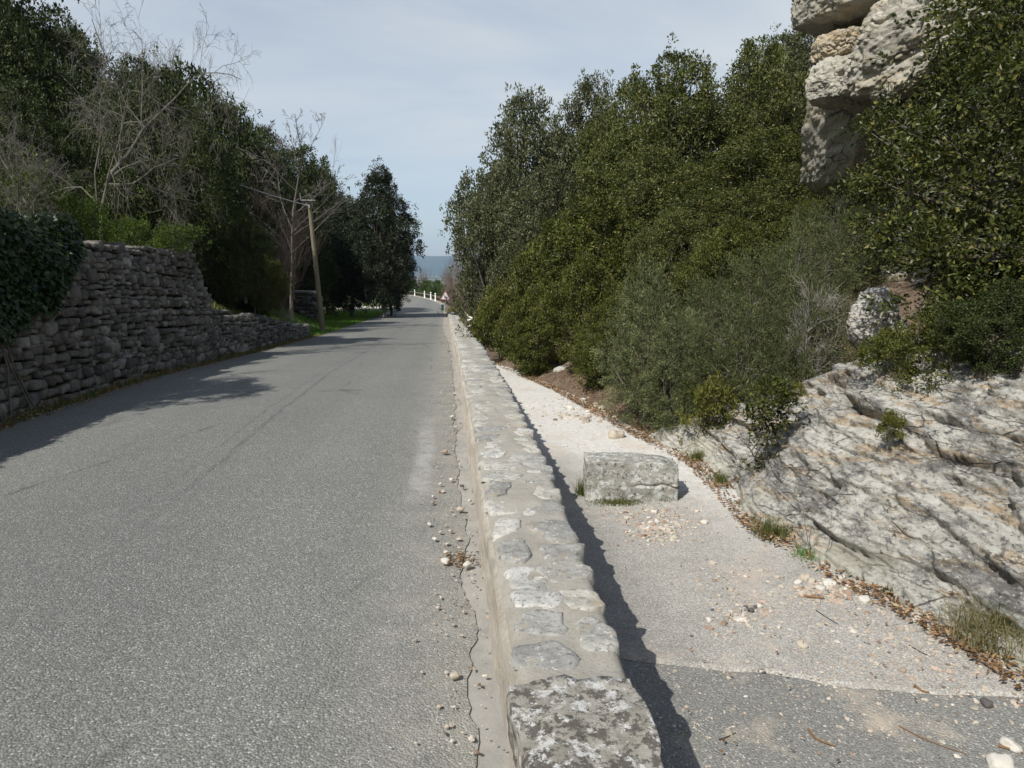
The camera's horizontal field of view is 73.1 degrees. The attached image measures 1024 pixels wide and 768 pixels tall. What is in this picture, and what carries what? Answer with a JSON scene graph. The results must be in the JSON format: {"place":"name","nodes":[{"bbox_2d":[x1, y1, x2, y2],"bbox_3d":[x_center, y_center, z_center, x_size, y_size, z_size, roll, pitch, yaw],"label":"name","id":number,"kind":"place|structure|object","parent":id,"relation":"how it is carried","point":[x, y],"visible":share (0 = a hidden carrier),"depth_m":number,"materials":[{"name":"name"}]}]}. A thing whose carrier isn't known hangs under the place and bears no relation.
{"place":"outdoors","nodes":[
{"label":"outdoors","id":0,"kind":"place"},
{"bbox_2d":[0,295,478,767],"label":"road","id":1,"kind":"structure","parent":0,"point":[229,563],"depth_m":3.98,"materials":[{"name":"asphalt"}]},
{"bbox_2d":[442,322,508,767],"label":"kerb strip","id":2,"kind":"object","parent":1,"relation":"on","point":[488,715],"visible":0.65,"depth_m":3.18,"materials":[{"name":"concrete"}]},
{"bbox_2d":[389,321,495,753],"bbox_3d":[-1.995,-1.090,20.753,0.428,1.318,38.491,-1,10,-5],"label":"gutter grit","id":3,"kind":"object","parent":2,"relation":"on","point":[471,738],"visible":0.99,"depth_m":3.60,"materials":[{"name":"gravel"}]},
{"bbox_2d":[438,344,504,750],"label":"gutter leaves","id":4,"kind":"object","parent":2,"relation":"on","point":[461,560],"visible":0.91,"depth_m":4.06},
{"bbox_2d":[264,309,388,335],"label":"verge grass","id":5,"kind":"structure","parent":0,"point":[338,323],"depth_m":37.27,"materials":[{"name":"plant"}]},
{"bbox_2d":[13,0,814,255],"label":"sky","id":6,"kind":"structure","parent":0,"point":[417,86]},
{"bbox_2d":[411,255,486,275],"bbox_3d":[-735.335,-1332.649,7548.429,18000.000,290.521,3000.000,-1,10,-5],"label":"hills","id":7,"kind":"structure","parent":0,"point":[431,264],"depth_m":6922.34,"materials":[{"name":"blue"}]},
{"bbox_2d":[0,233,1022,637],"bbox_3d":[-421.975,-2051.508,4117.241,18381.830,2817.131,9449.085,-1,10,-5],"label":"ground","id":8,"kind":"structure","parent":0,"point":[900,289],"depth_m":10.88,"materials":[{"name":"soil"}]},
{"bbox_2d":[0,130,76,233],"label":"bare tree","id":9,"kind":"object","parent":8,"relation":"on","point":[17,197],"visible":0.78,"depth_m":9.33,"materials":[{"name":"grey plant"}]},
{"bbox_2d":[0,143,87,233],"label":"bramble bush","id":10,"kind":"object","parent":8,"relation":"on","point":[8,182],"visible":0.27,"depth_m":10.96,"materials":[{"name":"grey plant"}]},
{"bbox_2d":[0,86,91,219],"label":"bare tree","id":11,"kind":"object","parent":8,"relation":"on","point":[14,140],"visible":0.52,"depth_m":10.93,"materials":[{"name":"brown plant"}]},
{"bbox_2d":[0,74,97,225],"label":"holm oak","id":12,"kind":"object","parent":8,"relation":"on","point":[30,112],"visible":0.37,"depth_m":19.00,"materials":[{"name":"green plant"}]},
{"bbox_2d":[0,0,103,177],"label":"holm oak","id":13,"kind":"object","parent":8,"relation":"on","point":[14,30],"visible":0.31,"depth_m":22.84,"materials":[{"name":"green plant"}]},
{"bbox_2d":[52,182,118,242],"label":"bramble bush","id":14,"kind":"object","parent":8,"relation":"on","point":[90,234],"visible":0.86,"depth_m":11.54,"materials":[{"name":"green plant"}]},
{"bbox_2d":[48,17,131,112],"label":"holm oak","id":15,"kind":"object","parent":8,"relation":"on","point":[86,42],"visible":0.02,"depth_m":37.12,"materials":[{"name":"green plant"}]},
{"bbox_2d":[45,162,135,244],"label":"holm oak","id":16,"kind":"object","parent":8,"relation":"on","point":[75,179],"visible":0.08,"depth_m":16.83,"materials":[{"name":"green plant"}]},
{"bbox_2d":[45,89,163,232],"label":"holm oak","id":17,"kind":"object","parent":8,"relation":"on","point":[96,141],"visible":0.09,"depth_m":21.51,"materials":[{"name":"green plant"}]},
{"bbox_2d":[0,238,227,421],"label":"dry stone wall","id":18,"kind":"structure","parent":8,"relation":"on","point":[127,312],"depth_m":11.29,"materials":[{"name":"stone"}]},
{"bbox_2d":[0,206,88,413],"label":"ivy","id":19,"kind":"object","parent":18,"relation":"attached to","point":[58,262],"visible":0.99,"depth_m":8.93,"materials":[{"name":"green plant"}]},
{"bbox_2d":[101,212,156,249],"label":"bramble bush","id":20,"kind":"object","parent":18,"relation":"on","point":[133,226],"visible":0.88,"depth_m":12.92,"materials":[{"name":"green plant"}]},
{"bbox_2d":[148,218,211,255],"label":"bramble bush","id":21,"kind":"object","parent":18,"relation":"on","point":[183,230],"visible":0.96,"depth_m":14.40,"materials":[{"name":"green plant"}]},
{"bbox_2d":[59,15,204,93],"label":"bare tree","id":22,"kind":"object","parent":8,"relation":"on","point":[96,37],"visible":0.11,"depth_m":34.77,"materials":[{"name":"brown plant"}]},
{"bbox_2d":[81,44,187,137],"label":"holm oak","id":23,"kind":"object","parent":8,"relation":"on","point":[126,69],"visible":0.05,"depth_m":32.43,"materials":[{"name":"green plant"}]},
{"bbox_2d":[12,0,261,272],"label":"bare tree","id":24,"kind":"object","parent":8,"relation":"on","point":[116,166],"visible":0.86,"depth_m":14.40,"materials":[{"name":"grey plant"}]},
{"bbox_2d":[76,54,238,287],"bbox_3d":[-9.057,-5.072,18.068,3.513,6.547,3.972,-3,10,-15],"label":"holm oak","id":25,"kind":"object","parent":8,"relation":"on","point":[198,163],"visible":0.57,"depth_m":17.31,"materials":[{"name":"green plant"}]},
{"bbox_2d":[0,333,319,430],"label":"wall foot grass","id":26,"kind":"structure","parent":8,"relation":"on","point":[65,400],"depth_m":10.49,"materials":[{"name":"plant"}]},
{"bbox_2d":[0,335,320,429],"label":"wall foot leaves","id":27,"kind":"object","parent":8,"relation":"on","point":[83,398],"visible":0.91,"depth_m":10.76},
{"bbox_2d":[107,154,214,278],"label":"holm oak","id":28,"kind":"object","parent":8,"relation":"on","point":[174,214],"visible":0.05,"depth_m":18.82,"materials":[{"name":"green plant"}]},
{"bbox_2d":[116,58,290,312],"bbox_3d":[-13.611,-7.842,30.044,8.150,11.530,7.385,5,11,29],"label":"holm oak","id":29,"kind":"object","parent":8,"relation":"on","point":[247,144],"visible":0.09,"depth_m":29.52,"materials":[{"name":"green plant"}]},
{"bbox_2d":[154,95,254,310],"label":"holm oak","id":30,"kind":"object","parent":8,"relation":"on","point":[236,184],"visible":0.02,"depth_m":24.44,"materials":[{"name":"green plant"}]},
{"bbox_2d":[198,178,248,308],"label":"holm oak","id":31,"kind":"object","parent":8,"relation":"on","point":[211,289],"visible":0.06,"depth_m":21.40,"materials":[{"name":"green plant"}]},
{"bbox_2d":[207,206,278,302],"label":"oak bush","id":32,"kind":"object","parent":8,"relation":"on","point":[245,276],"visible":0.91,"depth_m":18.94,"materials":[{"name":"green plant"}]},
{"bbox_2d":[194,91,317,309],"bbox_3d":[-15.351,-9.496,37.803,8.736,12.359,7.916,-5,11,-26],"label":"holm oak","id":33,"kind":"object","parent":8,"relation":"on","point":[285,189],"visible":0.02,"depth_m":37.81,"materials":[{"name":"green plant"}]},
{"bbox_2d":[202,305,309,357],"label":"stone wall","id":34,"kind":"structure","parent":8,"relation":"on","point":[242,332],"depth_m":18.82,"materials":[{"name":"stone"}]},
{"bbox_2d":[229,253,296,316],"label":"box shrub","id":35,"kind":"object","parent":8,"relation":"on","point":[266,300],"visible":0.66,"depth_m":22.03,"materials":[{"name":"green plant"}]},
{"bbox_2d":[223,156,302,314],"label":"bare shrub","id":36,"kind":"object","parent":8,"relation":"on","point":[261,209],"visible":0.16,"depth_m":29.86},
{"bbox_2d":[235,179,303,312],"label":"holm oak","id":37,"kind":"object","parent":8,"relation":"on","point":[248,308],"visible":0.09,"depth_m":33.34,"materials":[{"name":"green plant"}]},
{"bbox_2d":[254,237,301,320],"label":"bare shrub","id":38,"kind":"object","parent":8,"relation":"on","point":[283,309],"visible":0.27,"depth_m":27.25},
{"bbox_2d":[250,119,323,309],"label":"holm oak","id":39,"kind":"object","parent":8,"relation":"on","point":[272,143],"visible":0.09,"depth_m":46.06,"materials":[{"name":"green plant"}]},
{"bbox_2d":[248,187,326,318],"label":"bare shrub","id":40,"kind":"object","parent":8,"relation":"on","point":[289,240],"visible":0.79,"depth_m":30.07,"materials":[{"name":"plant"}]},
{"bbox_2d":[237,109,361,321],"bbox_3d":[-9.370,-7.160,29.739,4.821,8.942,5.746,-8,12,-39],"label":"bare tree","id":41,"kind":"object","parent":8,"relation":"on","point":[292,216],"visible":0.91,"depth_m":29.08,"materials":[{"name":"grey plant"}]},
{"bbox_2d":[288,290,325,321],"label":"garden wall","id":42,"kind":"structure","parent":8,"relation":"on","point":[307,306],"depth_m":34.21,"materials":[{"name":"stone"}]},
{"bbox_2d":[275,186,345,309],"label":"holm oak","id":43,"kind":"object","parent":8,"relation":"on","point":[322,258],"visible":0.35,"depth_m":42.16,"materials":[{"name":"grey plant"}]},
{"bbox_2d":[276,135,346,308],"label":"holm oak","id":44,"kind":"object","parent":8,"relation":"on","point":[310,173],"visible":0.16,"depth_m":49.44,"materials":[{"name":"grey plant"}]},
{"bbox_2d":[300,195,324,331],"bbox_3d":[-8.107,-4.852,28.746,0.548,5.884,1.176,3,10,17],"label":"utility pole","id":45,"kind":"object","parent":8,"relation":"on","point":[317,285],"visible":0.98,"depth_m":28.71,"materials":[{"name":"brown wood"}]},
{"bbox_2d":[297,204,344,315],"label":"holm oak","id":46,"kind":"object","parent":8,"relation":"on","point":[332,307],"visible":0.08,"depth_m":48.51,"materials":[{"name":"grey plant"}]},
{"bbox_2d":[319,192,386,316],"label":"evergreen tree","id":47,"kind":"object","parent":8,"relation":"on","point":[340,237],"visible":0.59,"depth_m":45.39,"materials":[{"name":"green plant"}]},
{"bbox_2d":[343,156,427,316],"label":"evergreen tree","id":48,"kind":"object","parent":8,"relation":"on","point":[382,205],"visible":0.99,"depth_m":43.94,"materials":[{"name":"green plant"}]},
{"bbox_2d":[373,234,421,315],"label":"evergreen tree","id":49,"kind":"object","parent":8,"relation":"on","point":[398,308],"visible":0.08,"depth_m":48.60,"materials":[{"name":"green plant"}]},
{"bbox_2d":[438,256,468,316],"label":"bare shrub","id":50,"kind":"object","parent":8,"relation":"on","point":[450,293],"visible":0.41,"depth_m":52.69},
{"bbox_2d":[438,155,539,347],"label":"holm oak","id":51,"kind":"object","parent":8,"relation":"on","point":[492,263],"visible":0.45,"depth_m":23.92,"materials":[{"name":"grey plant"}]},
{"bbox_2d":[454,244,574,365],"bbox_3d":[0.306,-1.531,16.872,3.466,3.751,2.724,-2,10,-13],"label":"box shrub","id":52,"kind":"object","parent":8,"relation":"on","point":[491,308],"visible":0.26,"depth_m":16.24,"materials":[{"name":"green plant"}]},
{"bbox_2d":[439,82,594,286],"bbox_3d":[0.380,-6.077,28.053,7.002,11.724,6.380,-4,10,-22],"label":"holm oak","id":53,"kind":"object","parent":8,"relation":"on","point":[522,151],"visible":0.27,"depth_m":26.67,"materials":[{"name":"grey plant"}]},
{"bbox_2d":[492,284,572,376],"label":"box shrub","id":54,"kind":"object","parent":8,"relation":"on","point":[527,334],"visible":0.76,"depth_m":13.90,"materials":[{"name":"green plant"}]},
{"bbox_2d":[483,156,626,296],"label":"holm oak","id":55,"kind":"object","parent":8,"relation":"on","point":[544,191],"visible":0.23,"depth_m":18.73,"materials":[{"name":"green plant"}]},
{"bbox_2d":[449,315,663,767],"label":"parapet wall","id":56,"kind":"structure","parent":8,"relation":"on","point":[570,697],"depth_m":2.71,"materials":[{"name":"stone"}]},
{"bbox_2d":[529,68,632,188],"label":"holm oak","id":57,"kind":"object","parent":8,"relation":"on","point":[584,87],"visible":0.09,"depth_m":30.64,"materials":[{"name":"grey plant"}]},
{"bbox_2d":[530,248,646,370],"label":"box shrub","id":58,"kind":"object","parent":8,"relation":"on","point":[564,305],"visible":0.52,"depth_m":12.42,"materials":[{"name":"green plant"}]},
{"bbox_2d":[561,302,634,390],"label":"box shrub","id":59,"kind":"object","parent":8,"relation":"on","point":[581,352],"visible":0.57,"depth_m":11.13,"materials":[{"name":"green plant"}]},
{"bbox_2d":[520,189,686,329],"bbox_3d":[1.779,-2.679,15.713,3.864,3.360,3.756,-5,11,-28],"label":"box shrub","id":60,"kind":"object","parent":8,"relation":"on","point":[609,250],"visible":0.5,"depth_m":15.25,"materials":[{"name":"green plant"}]},
{"bbox_2d":[533,128,693,288],"bbox_3d":[3.055,-4.785,20.465,5.270,5.240,4.776,-5,11,-27],"label":"holm oak","id":61,"kind":"object","parent":8,"relation":"on","point":[606,155],"visible":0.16,"depth_m":19.32,"materials":[{"name":"green plant"}]},
{"bbox_2d":[568,72,701,266],"bbox_3d":[4.704,-7.911,27.505,5.924,8.381,5.368,9,13,44],"label":"holm oak","id":62,"kind":"object","parent":8,"relation":"on","point":[607,116],"visible":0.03,"depth_m":26.72,"materials":[{"name":"green plant"}]},
{"bbox_2d":[588,245,712,430],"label":"juniper","id":63,"kind":"object","parent":8,"relation":"on","point":[652,319],"visible":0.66,"depth_m":8.84,"materials":[{"name":"green plant"}]},
{"bbox_2d":[595,137,714,285],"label":"holm oak","id":64,"kind":"object","parent":8,"relation":"on","point":[641,188],"visible":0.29,"depth_m":17.57,"materials":[{"name":"green plant"}]},
{"bbox_2d":[621,307,717,438],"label":"juniper","id":65,"kind":"object","parent":8,"relation":"on","point":[657,405],"visible":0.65,"depth_m":8.26,"materials":[{"name":"green plant"}]},
{"bbox_2d":[617,205,729,319],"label":"shrub","id":66,"kind":"object","parent":8,"relation":"on","point":[639,240],"visible":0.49,"depth_m":13.37,"materials":[{"name":"green plant"}]},
{"bbox_2d":[579,31,770,211],"bbox_3d":[5.591,-7.543,23.724,6.216,7.849,5.499,-3,10,-19],"label":"holm oak","id":67,"kind":"object","parent":8,"relation":"on","point":[669,119],"visible":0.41,"depth_m":22.37,"materials":[{"name":"green plant"}]},
{"bbox_2d":[623,181,782,285],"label":"holm oak","id":68,"kind":"object","parent":8,"relation":"on","point":[698,209],"visible":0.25,"depth_m":14.21,"materials":[{"name":"green plant"}]},
{"bbox_2d":[674,370,743,444],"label":"yellow green shrub","id":69,"kind":"object","parent":8,"relation":"on","point":[703,407],"visible":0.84,"depth_m":7.49,"materials":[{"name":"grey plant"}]},
{"bbox_2d":[657,276,771,368],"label":"feathery shrub","id":70,"kind":"object","parent":8,"relation":"on","point":[684,303],"visible":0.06,"depth_m":10.12,"materials":[{"name":"green plant"}]},
{"bbox_2d":[653,288,821,432],"bbox_3d":[2.617,-0.179,8.143,1.740,1.904,1.776,-2,10,-9],"label":"feathery shrub","id":71,"kind":"object","parent":8,"relation":"on","point":[721,350],"visible":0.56,"depth_m":7.88,"materials":[{"name":"green plant"}]},
{"bbox_2d":[669,321,811,426],"bbox_3d":[2.546,0.114,7.936,1.378,1.700,1.443,-6,11,-31],"label":"feathery shrub","id":72,"kind":"object","parent":8,"relation":"on","point":[722,359],"visible":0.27,"depth_m":7.75,"materials":[{"name":"green plant"}]},
{"bbox_2d":[674,214,807,317],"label":"box shrub","id":73,"kind":"object","parent":8,"relation":"on","point":[745,237],"visible":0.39,"depth_m":11.36,"materials":[{"name":"green plant"}]},
{"bbox_2d":[678,34,809,188],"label":"holm oak","id":74,"kind":"object","parent":8,"relation":"on","point":[759,82],"visible":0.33,"depth_m":23.24,"materials":[{"name":"green plant"}]},
{"bbox_2d":[657,122,832,232],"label":"holm oak","id":75,"kind":"object","parent":8,"relation":"on","point":[768,153],"visible":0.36,"depth_m":15.65,"materials":[{"name":"green plant"}]},
{"bbox_2d":[678,243,829,375],"bbox_3d":[3.186,-0.846,9.331,1.931,2.112,1.971,-1,10,-6],"label":"feathery shrub","id":76,"kind":"object","parent":8,"relation":"on","point":[708,295],"visible":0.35,"depth_m":9.15,"materials":[{"name":"green plant"}]},
{"bbox_2d":[491,358,1023,689],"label":"leaf litter","id":77,"kind":"object","parent":8,"relation":"on","point":[994,665],"visible":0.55,"depth_m":4.98,"materials":[{"name":"brown plant"}]},
{"bbox_2d":[728,373,808,475],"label":"oak sapling","id":78,"kind":"object","parent":8,"relation":"on","point":[762,419],"visible":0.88,"depth_m":6.02,"materials":[{"name":"green plant"}]},
{"bbox_2d":[737,24,812,131],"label":"holm oak","id":79,"kind":"object","parent":8,"relation":"on","point":[779,39],"visible":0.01,"depth_m":29.60,"materials":[{"name":"green plant"}]},
{"bbox_2d":[715,162,835,260],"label":"holm oak","id":80,"kind":"object","parent":8,"relation":"on","point":[766,206],"visible":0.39,"depth_m":13.65,"materials":[{"name":"green plant"}]},
{"bbox_2d":[754,23,815,153],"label":"holm oak","id":81,"kind":"object","parent":8,"relation":"on","point":[801,51],"visible":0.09,"depth_m":26.90,"materials":[{"name":"green plant"}]},
{"bbox_2d":[727,259,864,385],"bbox_3d":[3.629,-0.567,8.426,1.720,1.881,1.756,-8,12,-40],"label":"feathery shrub","id":82,"kind":"object","parent":8,"relation":"on","point":[832,327],"visible":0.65,"depth_m":8.19,"materials":[{"name":"green plant"}]},
{"bbox_2d":[729,209,870,336],"bbox_3d":[4.040,-1.344,9.792,1.888,2.272,1.977,0,9,3],"label":"feathery shrub","id":83,"kind":"object","parent":8,"relation":"on","point":[816,270],"visible":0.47,"depth_m":9.51,"materials":[{"name":"green plant"}]},
{"bbox_2d":[739,196,881,287],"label":"box shrub","id":84,"kind":"object","parent":8,"relation":"on","point":[774,224],"visible":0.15,"depth_m":12.10,"materials":[{"name":"green plant"}]},
{"bbox_2d":[781,262,852,380],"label":"dead shrub","id":85,"kind":"object","parent":8,"relation":"on","point":[809,328],"visible":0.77,"depth_m":7.89,"materials":[{"name":"plant"}]},
{"bbox_2d":[648,330,1023,671],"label":"rock outcrop","id":86,"kind":"object","parent":8,"relation":"on","point":[935,498],"visible":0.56,"depth_m":4.75,"materials":[{"name":"stone"}]},
{"bbox_2d":[739,376,808,414],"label":"yellow green shrub","id":87,"kind":"object","parent":86,"relation":"on","point":[797,386],"visible":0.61,"depth_m":6.08,"materials":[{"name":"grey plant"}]},
{"bbox_2d":[875,408,908,450],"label":"rock sprig","id":88,"kind":"object","parent":86,"relation":"on","point":[883,425],"visible":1,"depth_m":4.89,"materials":[{"name":"green plant"}]},
{"bbox_2d":[842,300,995,393],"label":"box shrub","id":89,"kind":"object","parent":86,"relation":"on","point":[904,344],"visible":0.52,"depth_m":5.38,"materials":[{"name":"green plant"}]},
{"bbox_2d":[923,277,1023,376],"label":"shrub","id":90,"kind":"object","parent":86,"relation":"on","point":[997,318],"visible":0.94,"depth_m":4.88,"materials":[{"name":"green plant"}]},
{"bbox_2d":[779,180,907,297],"bbox_3d":[5.157,-2.044,10.921,1.901,2.323,1.990,0,9,-1],"label":"feathery shrub","id":91,"kind":"object","parent":8,"relation":"on","point":[843,227],"visible":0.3,"depth_m":10.73,"materials":[{"name":"green plant"}]},
{"bbox_2d":[845,286,911,352],"bbox_3d":[4.035,-0.696,7.611,0.655,0.759,0.627,-1,10,-5],"label":"pale rock","id":92,"kind":"object","parent":8,"relation":"on","point":[859,326],"visible":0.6,"depth_m":7.46,"materials":[{"name":"stone"}]},
{"bbox_2d":[791,0,1023,284],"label":"rock cliff","id":93,"kind":"structure","parent":8,"relation":"on","point":[844,79],"depth_m":9.85,"materials":[{"name":"stone"}]},
{"bbox_2d":[825,0,1023,356],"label":"oak","id":94,"kind":"object","parent":8,"relation":"on","point":[992,207],"visible":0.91,"depth_m":5.72,"materials":[{"name":"green plant"}]},
{"bbox_2d":[860,0,1023,256],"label":"holm oak","id":95,"kind":"object","parent":8,"relation":"on","point":[893,93],"visible":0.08,"depth_m":8.73,"materials":[{"name":"green plant"}]},
{"bbox_2d":[909,192,1023,286],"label":"holm oak","id":96,"kind":"object","parent":8,"relation":"on","point":[988,237],"visible":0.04,"depth_m":7.43,"materials":[{"name":"green plant"}]},
{"bbox_2d":[913,578,1023,668],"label":"grass tuft","id":97,"kind":"object","parent":8,"relation":"on","point":[990,624],"visible":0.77,"depth_m":3.67,"materials":[{"name":"plant"}]},
{"bbox_2d":[924,240,1023,327],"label":"box shrub","id":98,"kind":"object","parent":8,"relation":"on","point":[970,269],"visible":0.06,"depth_m":5.65,"materials":[{"name":"green plant"}]},
{"bbox_2d":[496,363,1023,697],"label":"gravel path","id":99,"kind":"structure","parent":0,"point":[655,609],"depth_m":4.38,"materials":[{"name":"gravel"}]},
{"bbox_2d":[584,496,648,506],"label":"grass tuft","id":100,"kind":"object","parent":99,"relation":"on","point":[619,502],"visible":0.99,"depth_m":6.10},
{"bbox_2d":[583,452,678,501],"bbox_3d":[1.078,0.860,6.304,0.856,0.404,0.372,0,9,2],"label":"stone block","id":101,"kind":"object","parent":99,"relation":"on","point":[632,476],"depth_m":6.14,"materials":[{"name":"stone"}]},
{"bbox_2d":[515,396,1023,767],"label":"path gravel chips","id":102,"kind":"object","parent":99,"relation":"on","point":[743,617],"visible":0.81,"depth_m":4.00,"materials":[{"name":"gravel"}]},
{"bbox_2d":[746,507,796,542],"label":"grass tuft","id":103,"kind":"object","parent":99,"relation":"on","point":[775,528],"visible":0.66,"depth_m":5.28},
{"bbox_2d":[530,405,1023,767],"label":"path","id":104,"kind":"structure","parent":0,"point":[774,751],"depth_m":3.16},
{"bbox_2d":[985,753,1014,767],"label":"loose stone","id":105,"kind":"object","parent":104,"relation":"on","point":[997,760],"visible":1,"depth_m":2.86,"materials":[{"name":"white stone"}]},
{"bbox_2d":[999,735,1022,752],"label":"loose stone","id":106,"kind":"object","parent":104,"relation":"on","point":[1013,745],"visible":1,"depth_m":2.98,"materials":[{"name":"white stone"}]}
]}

